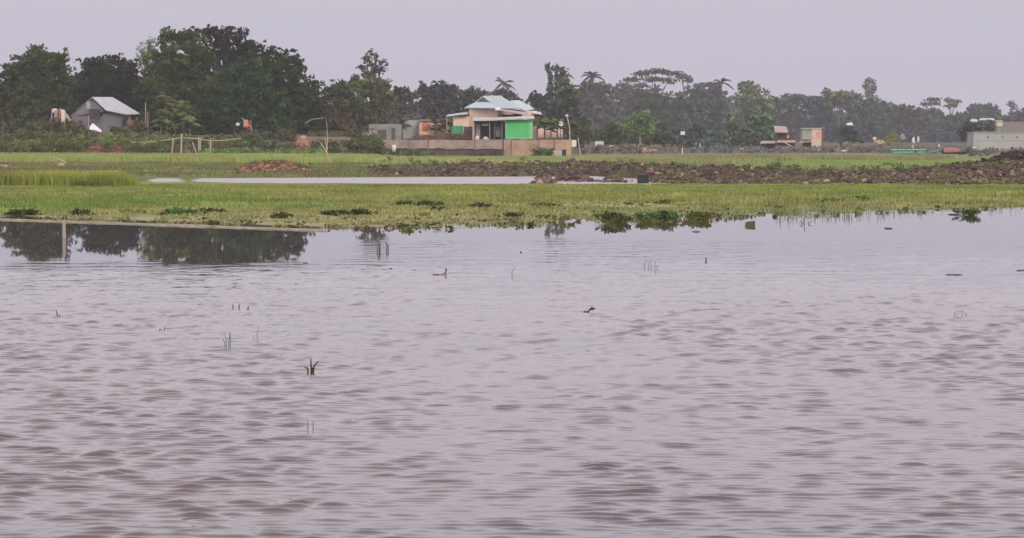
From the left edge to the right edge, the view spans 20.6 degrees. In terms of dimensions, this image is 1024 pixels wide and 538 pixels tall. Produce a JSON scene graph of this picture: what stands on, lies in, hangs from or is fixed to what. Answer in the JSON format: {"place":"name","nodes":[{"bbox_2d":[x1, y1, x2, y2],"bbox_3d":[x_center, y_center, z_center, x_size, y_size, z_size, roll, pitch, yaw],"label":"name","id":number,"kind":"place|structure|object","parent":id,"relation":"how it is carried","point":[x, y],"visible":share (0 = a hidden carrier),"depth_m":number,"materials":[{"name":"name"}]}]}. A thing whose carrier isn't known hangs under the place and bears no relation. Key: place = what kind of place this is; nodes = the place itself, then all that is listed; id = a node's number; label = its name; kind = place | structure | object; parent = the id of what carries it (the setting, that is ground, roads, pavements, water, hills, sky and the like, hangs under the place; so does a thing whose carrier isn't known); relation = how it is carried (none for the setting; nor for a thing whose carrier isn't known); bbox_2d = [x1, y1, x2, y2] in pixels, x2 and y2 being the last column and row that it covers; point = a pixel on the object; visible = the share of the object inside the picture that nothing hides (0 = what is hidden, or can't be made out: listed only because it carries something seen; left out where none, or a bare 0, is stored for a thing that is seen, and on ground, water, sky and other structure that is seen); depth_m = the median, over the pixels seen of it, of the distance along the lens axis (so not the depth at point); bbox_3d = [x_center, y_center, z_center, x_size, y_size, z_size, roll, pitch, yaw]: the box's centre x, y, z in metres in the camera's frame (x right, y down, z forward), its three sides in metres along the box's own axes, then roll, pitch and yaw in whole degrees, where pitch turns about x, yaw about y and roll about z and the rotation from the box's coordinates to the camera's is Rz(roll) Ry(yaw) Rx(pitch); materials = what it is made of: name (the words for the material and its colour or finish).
{"place":"outdoors","nodes":[
{"label":"outdoors","id":0,"kind":"place"},
{"bbox_2d":[0,180,112,185],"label":"marsh grass","id":1,"kind":"structure","parent":0,"point":[88,183],"depth_m":136.72,"materials":[{"name":"green plant"}]},
{"bbox_2d":[0,161,435,176],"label":"marsh grass","id":2,"kind":"structure","parent":0,"point":[343,169],"depth_m":189.44,"materials":[{"name":"green plant"}]},
{"bbox_2d":[369,124,401,139],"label":"plaster wall","id":3,"kind":"structure","parent":0,"point":[390,131],"depth_m":347.57,"materials":[{"name":"grey paint"}]},
{"bbox_2d":[433,126,471,139],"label":"mud wall","id":4,"kind":"structure","parent":0,"point":[467,130],"depth_m":337.83,"materials":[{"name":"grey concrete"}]},
{"bbox_2d":[465,96,528,139],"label":"village house","id":5,"kind":"structure","parent":0,"point":[490,106],"depth_m":340.31,"materials":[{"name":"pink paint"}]},
{"bbox_2d":[446,112,468,132],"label":"lean to","id":6,"kind":"object","parent":5,"relation":"attached to","point":[460,121],"visible":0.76,"depth_m":341.04,"materials":[{"name":"grey metal"}]},
{"bbox_2d":[0,176,1023,537],"bbox_3d":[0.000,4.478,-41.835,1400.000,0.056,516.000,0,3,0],"label":"water","id":7,"kind":"structure","parent":0,"point":[818,376],"depth_m":28.94,"materials":[{"name":"grey liquid"}]},
{"bbox_2d":[2,208,42,215],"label":"water hyacinth","id":8,"kind":"object","parent":7,"relation":"on","point":[21,212],"visible":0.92,"depth_m":87.04,"materials":[{"name":"green plant"}]},
{"bbox_2d":[0,218,329,230],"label":"mud bank","id":9,"kind":"structure","parent":7,"relation":"on","point":[170,224],"depth_m":77.82,"materials":[{"name":"soil"}]},
{"bbox_2d":[157,207,196,214],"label":"water hyacinth","id":10,"kind":"object","parent":7,"relation":"on","point":[177,210],"visible":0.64,"depth_m":86.87,"materials":[{"name":"green plant"}]},
{"bbox_2d":[0,181,1023,231],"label":"marsh grass","id":11,"kind":"structure","parent":7,"relation":"on","point":[229,198],"depth_m":104.72,"materials":[{"name":"green plant"}]},
{"bbox_2d":[2,199,1023,231],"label":"pond weed","id":12,"kind":"object","parent":7,"relation":"on","point":[416,223],"visible":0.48,"depth_m":82.47,"materials":[{"name":"green plant"}]},
{"bbox_2d":[595,211,631,222],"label":"water hyacinth","id":13,"kind":"object","parent":7,"relation":"on","point":[612,217],"visible":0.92,"depth_m":80.10,"materials":[{"name":"green plant"}]},
{"bbox_2d":[632,211,665,221],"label":"water hyacinth","id":14,"kind":"object","parent":7,"relation":"on","point":[645,216],"visible":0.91,"depth_m":82.13,"materials":[{"name":"green plant"}]},
{"bbox_2d":[653,209,683,220],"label":"water hyacinth","id":15,"kind":"object","parent":7,"relation":"on","point":[672,215],"visible":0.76,"depth_m":82.56,"materials":[{"name":"green plant"}]},
{"bbox_2d":[684,211,711,219],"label":"water hyacinth","id":16,"kind":"object","parent":7,"relation":"on","point":[692,215],"visible":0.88,"depth_m":82.86,"materials":[{"name":"green plant"}]},
{"bbox_2d":[775,194,1017,219],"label":"reed","id":17,"kind":"object","parent":7,"relation":"in","point":[825,212],"visible":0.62,"depth_m":92.20,"materials":[{"name":"green plant"}]},
{"bbox_2d":[0,134,1023,228],"bbox_3d":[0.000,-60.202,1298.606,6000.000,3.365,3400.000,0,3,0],"label":"ground","id":18,"kind":"structure","parent":0,"point":[622,172],"depth_m":165.66,"materials":[{"name":"green plant"}]},
{"bbox_2d":[15,130,63,145],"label":"shrub","id":19,"kind":"object","parent":18,"relation":"on","point":[32,135],"visible":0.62,"depth_m":311.17,"materials":[{"name":"green plant"}]},
{"bbox_2d":[0,43,80,130],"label":"broadleaf tree","id":20,"kind":"object","parent":18,"relation":"on","point":[43,70],"visible":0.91,"depth_m":343.07,"materials":[{"name":"green plant"}]},
{"bbox_2d":[7,93,81,131],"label":"broadleaf tree","id":21,"kind":"object","parent":18,"relation":"on","point":[44,109],"visible":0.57,"depth_m":337.28,"materials":[{"name":"green plant"}]},
{"bbox_2d":[0,168,140,185],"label":"rice crop","id":22,"kind":"object","parent":18,"relation":"on","point":[50,177],"visible":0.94,"depth_m":137.77,"materials":[{"name":"green plant"}]},
{"bbox_2d":[65,52,144,115],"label":"broadleaf tree","id":23,"kind":"object","parent":18,"relation":"on","point":[122,78],"visible":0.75,"depth_m":353.21,"materials":[{"name":"green plant"}]},
{"bbox_2d":[71,97,139,134],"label":"tin shed","id":24,"kind":"structure","parent":18,"relation":"on","point":[91,107],"depth_m":327.73,"materials":[{"name":"grey metal"}]},
{"bbox_2d":[127,118,152,134],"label":"shrub","id":25,"kind":"object","parent":18,"relation":"on","point":[139,126],"visible":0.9,"depth_m":319.47,"materials":[{"name":"green plant"}]},
{"bbox_2d":[133,36,159,77],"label":"feathery tree","id":26,"kind":"object","parent":18,"relation":"on","point":[142,51],"visible":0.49,"depth_m":370.53,"materials":[{"name":"green plant"}]},
{"bbox_2d":[129,73,165,133],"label":"broadleaf tree","id":27,"kind":"object","parent":18,"relation":"on","point":[139,102],"visible":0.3,"depth_m":345.32,"materials":[{"name":"green plant"}]},
{"bbox_2d":[156,92,181,129],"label":"banana plant","id":28,"kind":"object","parent":18,"relation":"on","point":[167,108],"visible":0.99,"depth_m":329.45,"materials":[{"name":"green plant"}]},
{"bbox_2d":[138,26,220,132],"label":"broadleaf tree","id":29,"kind":"object","parent":18,"relation":"on","point":[192,70],"visible":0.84,"depth_m":339.43,"materials":[{"name":"green plant"}]},
{"bbox_2d":[0,63,361,134],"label":"woodland","id":30,"kind":"object","parent":18,"relation":"on","point":[133,117],"visible":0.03,"depth_m":365.23,"materials":[{"name":"green plant"}]},
{"bbox_2d":[173,100,198,133],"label":"banana plant","id":31,"kind":"object","parent":18,"relation":"on","point":[183,109],"visible":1,"depth_m":327.43,"materials":[{"name":"green plant"}]},
{"bbox_2d":[131,134,240,152],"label":"bamboo fence","id":32,"kind":"object","parent":18,"relation":"on","point":[199,142],"visible":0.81,"depth_m":304.23,"materials":[{"name":"brown wood"}]},
{"bbox_2d":[0,116,386,154],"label":"undergrowth","id":33,"kind":"object","parent":18,"relation":"on","point":[11,143],"visible":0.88,"depth_m":307.04,"materials":[{"name":"green plant"}]},
{"bbox_2d":[171,103,240,134],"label":"broadleaf tree","id":34,"kind":"object","parent":18,"relation":"on","point":[210,127],"visible":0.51,"depth_m":336.27,"materials":[{"name":"green plant"}]},
{"bbox_2d":[200,24,256,134],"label":"broadleaf tree","id":35,"kind":"object","parent":18,"relation":"on","point":[227,52],"visible":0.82,"depth_m":350.31,"materials":[{"name":"green plant"}]},
{"bbox_2d":[203,56,299,133],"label":"broadleaf tree","id":36,"kind":"object","parent":18,"relation":"on","point":[265,99],"visible":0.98,"depth_m":332.04,"materials":[{"name":"green plant"}]},
{"bbox_2d":[236,39,307,114],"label":"broadleaf tree","id":37,"kind":"object","parent":18,"relation":"on","point":[284,61],"visible":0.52,"depth_m":348.12,"materials":[{"name":"green plant"}]},
{"bbox_2d":[233,159,311,172],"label":"dug soil","id":38,"kind":"structure","parent":18,"relation":"on","point":[288,167],"depth_m":181.69,"materials":[{"name":"brown soil"}]},
{"bbox_2d":[287,72,331,134],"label":"broadleaf tree","id":39,"kind":"object","parent":18,"relation":"on","point":[309,100],"visible":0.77,"depth_m":344.22,"materials":[{"name":"green plant"}]},
{"bbox_2d":[322,97,358,131],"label":"broadleaf tree","id":40,"kind":"object","parent":18,"relation":"on","point":[342,123],"visible":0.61,"depth_m":348.80,"materials":[{"name":"green plant"}]},
{"bbox_2d":[321,79,366,122],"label":"broadleaf tree","id":41,"kind":"object","parent":18,"relation":"on","point":[338,90],"visible":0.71,"depth_m":363.47,"materials":[{"name":"green plant"}]},
{"bbox_2d":[355,48,387,100],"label":"tall thin tree","id":42,"kind":"object","parent":18,"relation":"on","point":[374,68],"visible":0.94,"depth_m":403.78,"materials":[{"name":"green plant"}]},
{"bbox_2d":[345,73,401,132],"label":"broadleaf tree","id":43,"kind":"object","parent":18,"relation":"on","point":[376,91],"visible":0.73,"depth_m":398.07,"materials":[{"name":"green plant"}]},
{"bbox_2d":[391,86,420,119],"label":"broadleaf tree","id":44,"kind":"object","parent":18,"relation":"on","point":[406,95],"visible":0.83,"depth_m":468.01,"materials":[{"name":"green plant"}]},
{"bbox_2d":[403,120,418,137],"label":"plaster wall","id":45,"kind":"structure","parent":18,"relation":"on","point":[409,131],"depth_m":349.57,"materials":[{"name":"grey paint"}]},
{"bbox_2d":[410,79,456,119],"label":"broadleaf tree","id":46,"kind":"object","parent":18,"relation":"on","point":[437,92],"visible":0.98,"depth_m":497.76,"materials":[{"name":"green plant"}]},
{"bbox_2d":[418,120,450,135],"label":"outbuilding","id":47,"kind":"structure","parent":18,"relation":"on","point":[424,128],"depth_m":346.57,"materials":[{"name":"pink paint"}]},
{"bbox_2d":[414,84,468,119],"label":"broadleaf tree","id":48,"kind":"object","parent":18,"relation":"on","point":[454,93],"visible":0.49,"depth_m":502.14,"materials":[{"name":"green plant"}]},
{"bbox_2d":[380,134,554,155],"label":"undergrowth","id":49,"kind":"object","parent":18,"relation":"on","point":[537,152],"visible":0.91,"depth_m":326.63,"materials":[{"name":"green plant"}]},
{"bbox_2d":[453,85,490,115],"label":"broadleaf tree","id":50,"kind":"object","parent":18,"relation":"on","point":[470,95],"visible":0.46,"depth_m":498.48,"materials":[{"name":"green plant"}]},
{"bbox_2d":[0,152,957,163],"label":"rice crop","id":51,"kind":"object","parent":18,"relation":"on","point":[688,158],"visible":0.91,"depth_m":250.84,"materials":[{"name":"green plant"}]},
{"bbox_2d":[382,140,575,155],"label":"retaining wall","id":52,"kind":"structure","parent":18,"relation":"on","point":[462,147],"depth_m":329.68,"materials":[{"name":"concrete"}]},
{"bbox_2d":[473,116,533,138],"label":"shed","id":53,"kind":"structure","parent":18,"relation":"on","point":[510,128],"depth_m":333.22,"materials":[{"name":"green paint"}]},
{"bbox_2d":[486,87,527,114],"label":"broadleaf tree","id":54,"kind":"object","parent":18,"relation":"on","point":[506,94],"visible":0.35,"depth_m":487.45,"materials":[{"name":"green plant"}]},
{"bbox_2d":[525,90,568,123],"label":"broadleaf tree","id":55,"kind":"object","parent":18,"relation":"on","point":[538,102],"visible":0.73,"depth_m":468.88,"materials":[{"name":"green plant"}]},
{"bbox_2d":[538,125,562,137],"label":"garden wall","id":56,"kind":"structure","parent":18,"relation":"on","point":[541,133],"depth_m":347.60,"materials":[{"name":"pink paint"}]},
{"bbox_2d":[544,62,568,138],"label":"casuarina tree","id":57,"kind":"object","parent":18,"relation":"on","point":[562,71],"visible":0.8,"depth_m":478.62,"materials":[{"name":"green plant"}]},
{"bbox_2d":[547,76,591,138],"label":"broadleaf tree","id":58,"kind":"object","parent":18,"relation":"on","point":[567,96],"visible":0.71,"depth_m":472.53,"materials":[{"name":"green plant"}]},
{"bbox_2d":[568,118,600,150],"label":"broadleaf tree","id":59,"kind":"object","parent":18,"relation":"on","point":[586,130],"visible":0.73,"depth_m":403.98,"materials":[{"name":"green plant"}]},
{"bbox_2d":[581,71,603,142],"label":"coconut palm","id":60,"kind":"object","parent":18,"relation":"on","point":[592,77],"visible":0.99,"depth_m":770.87,"materials":[{"name":"green plant"}]},
{"bbox_2d":[571,80,620,142],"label":"broadleaf tree","id":61,"kind":"object","parent":18,"relation":"on","point":[600,92],"visible":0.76,"depth_m":771.82,"materials":[{"name":"green plant"}]},
{"bbox_2d":[594,122,626,148],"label":"broadleaf tree","id":62,"kind":"object","parent":18,"relation":"on","point":[610,134],"visible":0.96,"depth_m":408.86,"materials":[{"name":"green plant"}]},
{"bbox_2d":[601,83,644,125],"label":"broadleaf tree","id":63,"kind":"object","parent":18,"relation":"on","point":[623,94],"visible":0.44,"depth_m":802.16,"materials":[{"name":"green plant"}]},
{"bbox_2d":[241,156,1020,183],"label":"bank weeds","id":64,"kind":"object","parent":18,"relation":"on","point":[777,165],"visible":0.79,"depth_m":158.56,"materials":[{"name":"green plant"}]},
{"bbox_2d":[622,109,657,143],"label":"pale green tree","id":65,"kind":"object","parent":18,"relation":"on","point":[635,120],"visible":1,"depth_m":428.92,"materials":[{"name":"green plant"}]},
{"bbox_2d":[612,116,668,148],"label":"broadleaf tree","id":66,"kind":"object","parent":18,"relation":"on","point":[631,139],"visible":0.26,"depth_m":467.56,"materials":[{"name":"green plant"}]},
{"bbox_2d":[530,170,760,183],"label":"dug soil","id":67,"kind":"structure","parent":18,"relation":"on","point":[545,178],"depth_m":148.90,"materials":[{"name":"brown soil"}]},
{"bbox_2d":[615,67,685,130],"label":"umbrella tree","id":68,"kind":"object","parent":18,"relation":"on","point":[646,72],"visible":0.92,"depth_m":834.84,"materials":[{"name":"green plant"}]},
{"bbox_2d":[617,89,701,134],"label":"broadleaf tree","id":69,"kind":"object","parent":18,"relation":"on","point":[652,100],"visible":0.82,"depth_m":772.85,"materials":[{"name":"green plant"}]},
{"bbox_2d":[642,128,679,147],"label":"bush","id":70,"kind":"object","parent":18,"relation":"on","point":[663,138],"visible":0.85,"depth_m":438.69,"materials":[{"name":"green plant"}]},
{"bbox_2d":[359,100,1015,140],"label":"woodland","id":71,"kind":"object","parent":18,"relation":"on","point":[405,116],"visible":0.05,"depth_m":971.70,"materials":[{"name":"green plant"}]},
{"bbox_2d":[367,154,1023,184],"bbox_3d":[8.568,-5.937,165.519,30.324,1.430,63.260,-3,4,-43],"label":"dug soil","id":72,"kind":"structure","parent":18,"relation":"on","point":[816,180],"depth_m":155.22,"materials":[{"name":"brown soil"}]},
{"bbox_2d":[671,120,732,148],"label":"broadleaf tree","id":73,"kind":"object","parent":18,"relation":"on","point":[704,135],"visible":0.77,"depth_m":467.45,"materials":[{"name":"green plant"}]},
{"bbox_2d":[675,83,733,137],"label":"broadleaf tree","id":74,"kind":"object","parent":18,"relation":"on","point":[706,101],"visible":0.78,"depth_m":778.11,"materials":[{"name":"green plant"}]},
{"bbox_2d":[712,114,745,148],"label":"broadleaf tree","id":75,"kind":"object","parent":18,"relation":"on","point":[730,125],"visible":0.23,"depth_m":479.12,"materials":[{"name":"green plant"}]},
{"bbox_2d":[721,80,774,139],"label":"broadleaf tree","id":76,"kind":"object","parent":18,"relation":"on","point":[754,99],"visible":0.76,"depth_m":756.66,"materials":[{"name":"green plant"}]},
{"bbox_2d":[726,103,778,148],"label":"broadleaf tree","id":77,"kind":"object","parent":18,"relation":"on","point":[760,129],"visible":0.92,"depth_m":468.49,"materials":[{"name":"green plant"}]},
{"bbox_2d":[774,126,795,149],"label":"hut","id":78,"kind":"object","parent":18,"relation":"on","point":[782,133],"visible":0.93,"depth_m":419.04,"materials":[{"name":"pink metal"}]},
{"bbox_2d":[768,93,810,132],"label":"broadleaf tree","id":79,"kind":"object","parent":18,"relation":"on","point":[784,103],"visible":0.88,"depth_m":864.35,"materials":[{"name":"green plant"}]},
{"bbox_2d":[579,131,1023,156],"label":"undergrowth","id":80,"kind":"object","parent":18,"relation":"on","point":[629,148],"visible":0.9,"depth_m":369.52,"materials":[{"name":"green plant"}]},
{"bbox_2d":[799,128,822,150],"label":"small hut","id":81,"kind":"structure","parent":18,"relation":"on","point":[809,137],"depth_m":399.64,"materials":[{"name":"concrete"}]},
{"bbox_2d":[790,92,848,137],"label":"broadleaf tree","id":82,"kind":"object","parent":18,"relation":"on","point":[813,105],"visible":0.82,"depth_m":856.16,"materials":[{"name":"green plant"}]},
{"bbox_2d":[820,87,863,128],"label":"broadleaf tree","id":83,"kind":"object","parent":18,"relation":"on","point":[841,98],"visible":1,"depth_m":804.02,"materials":[{"name":"green plant"}]},
{"bbox_2d":[821,123,863,142],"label":"broadleaf tree","id":84,"kind":"object","parent":18,"relation":"on","point":[829,135],"visible":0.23,"depth_m":803.01,"materials":[{"name":"green plant"}]},
{"bbox_2d":[835,125,862,147],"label":"broadleaf tree","id":85,"kind":"object","parent":18,"relation":"on","point":[848,133],"visible":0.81,"depth_m":468.48,"materials":[{"name":"green plant"}]},
{"bbox_2d":[838,96,893,127],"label":"broadleaf tree","id":86,"kind":"object","parent":18,"relation":"on","point":[869,109],"visible":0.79,"depth_m":880.12,"materials":[{"name":"green plant"}]},
{"bbox_2d":[862,76,877,99],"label":"tall thin tree","id":87,"kind":"object","parent":18,"relation":"on","point":[872,88],"visible":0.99,"depth_m":888.71,"materials":[{"name":"green plant"}]},
{"bbox_2d":[857,119,900,142],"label":"broadleaf tree","id":88,"kind":"object","parent":18,"relation":"on","point":[870,131],"visible":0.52,"depth_m":803.49,"materials":[{"name":"green plant"}]},
{"bbox_2d":[876,101,924,134],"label":"broadleaf tree","id":89,"kind":"object","parent":18,"relation":"on","point":[907,114],"visible":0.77,"depth_m":896.70,"materials":[{"name":"green plant"}]},
{"bbox_2d":[890,149,938,154],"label":"boat","id":90,"kind":"object","parent":18,"relation":"on","point":[909,151],"visible":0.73,"depth_m":335.21,"materials":[{"name":"green paint"}]},
{"bbox_2d":[897,106,944,134],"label":"broadleaf tree","id":91,"kind":"object","parent":18,"relation":"on","point":[932,115],"visible":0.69,"depth_m":902.82,"materials":[{"name":"green plant"}]},
{"bbox_2d":[887,125,966,142],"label":"trees","id":92,"kind":"object","parent":18,"relation":"on","point":[925,137],"visible":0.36,"depth_m":812.20,"materials":[{"name":"green plant"}]},
{"bbox_2d":[932,111,972,139],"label":"broadleaf tree","id":93,"kind":"object","parent":18,"relation":"on","point":[951,122],"visible":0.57,"depth_m":865.30,"materials":[{"name":"green plant"}]},
{"bbox_2d":[955,120,982,140],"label":"broadleaf tree","id":94,"kind":"object","parent":18,"relation":"on","point":[968,126],"visible":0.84,"depth_m":473.31,"materials":[{"name":"green plant"}]},
{"bbox_2d":[961,102,1003,121],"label":"broadleaf tree","id":95,"kind":"object","parent":18,"relation":"on","point":[975,111],"visible":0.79,"depth_m":926.21,"materials":[{"name":"green plant"}]},
{"bbox_2d":[976,119,995,131],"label":"broadleaf tree","id":96,"kind":"object","parent":18,"relation":"on","point":[988,125],"visible":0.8,"depth_m":470.69,"materials":[{"name":"green plant"}]},
{"bbox_2d":[966,132,1023,150],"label":"long building","id":97,"kind":"structure","parent":18,"relation":"on","point":[988,140],"depth_m":429.56,"materials":[{"name":"grey paint"}]},
{"bbox_2d":[994,122,1023,131],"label":"building","id":98,"kind":"structure","parent":18,"relation":"on","point":[1012,126],"depth_m":466.36,"materials":[{"name":"grey paint"}]},
{"bbox_2d":[1001,108,1023,121],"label":"broadleaf tree","id":99,"kind":"object","parent":18,"relation":"on","point":[1018,116],"visible":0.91,"depth_m":927.20,"materials":[{"name":"green plant"}]},
{"bbox_2d":[0,0,1023,130],"label":"sky","id":100,"kind":"structure","parent":0,"point":[968,51],"materials":[{"name":"grey"}]},
{"bbox_2d":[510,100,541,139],"bbox_3d":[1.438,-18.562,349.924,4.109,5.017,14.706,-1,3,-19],"label":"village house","id":101,"kind":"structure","parent":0,"point":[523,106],"depth_m":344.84,"materials":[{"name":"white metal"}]},
{"bbox_2d":[735,159,979,166],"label":"marsh grass","id":102,"kind":"structure","parent":0,"point":[837,163],"depth_m":232.10,"materials":[{"name":"green plant"}]},
{"bbox_2d":[951,150,1023,163],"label":"dug soil","id":103,"kind":"structure","parent":0,"point":[1012,155],"depth_m":168.32,"materials":[{"name":"brown soil"}]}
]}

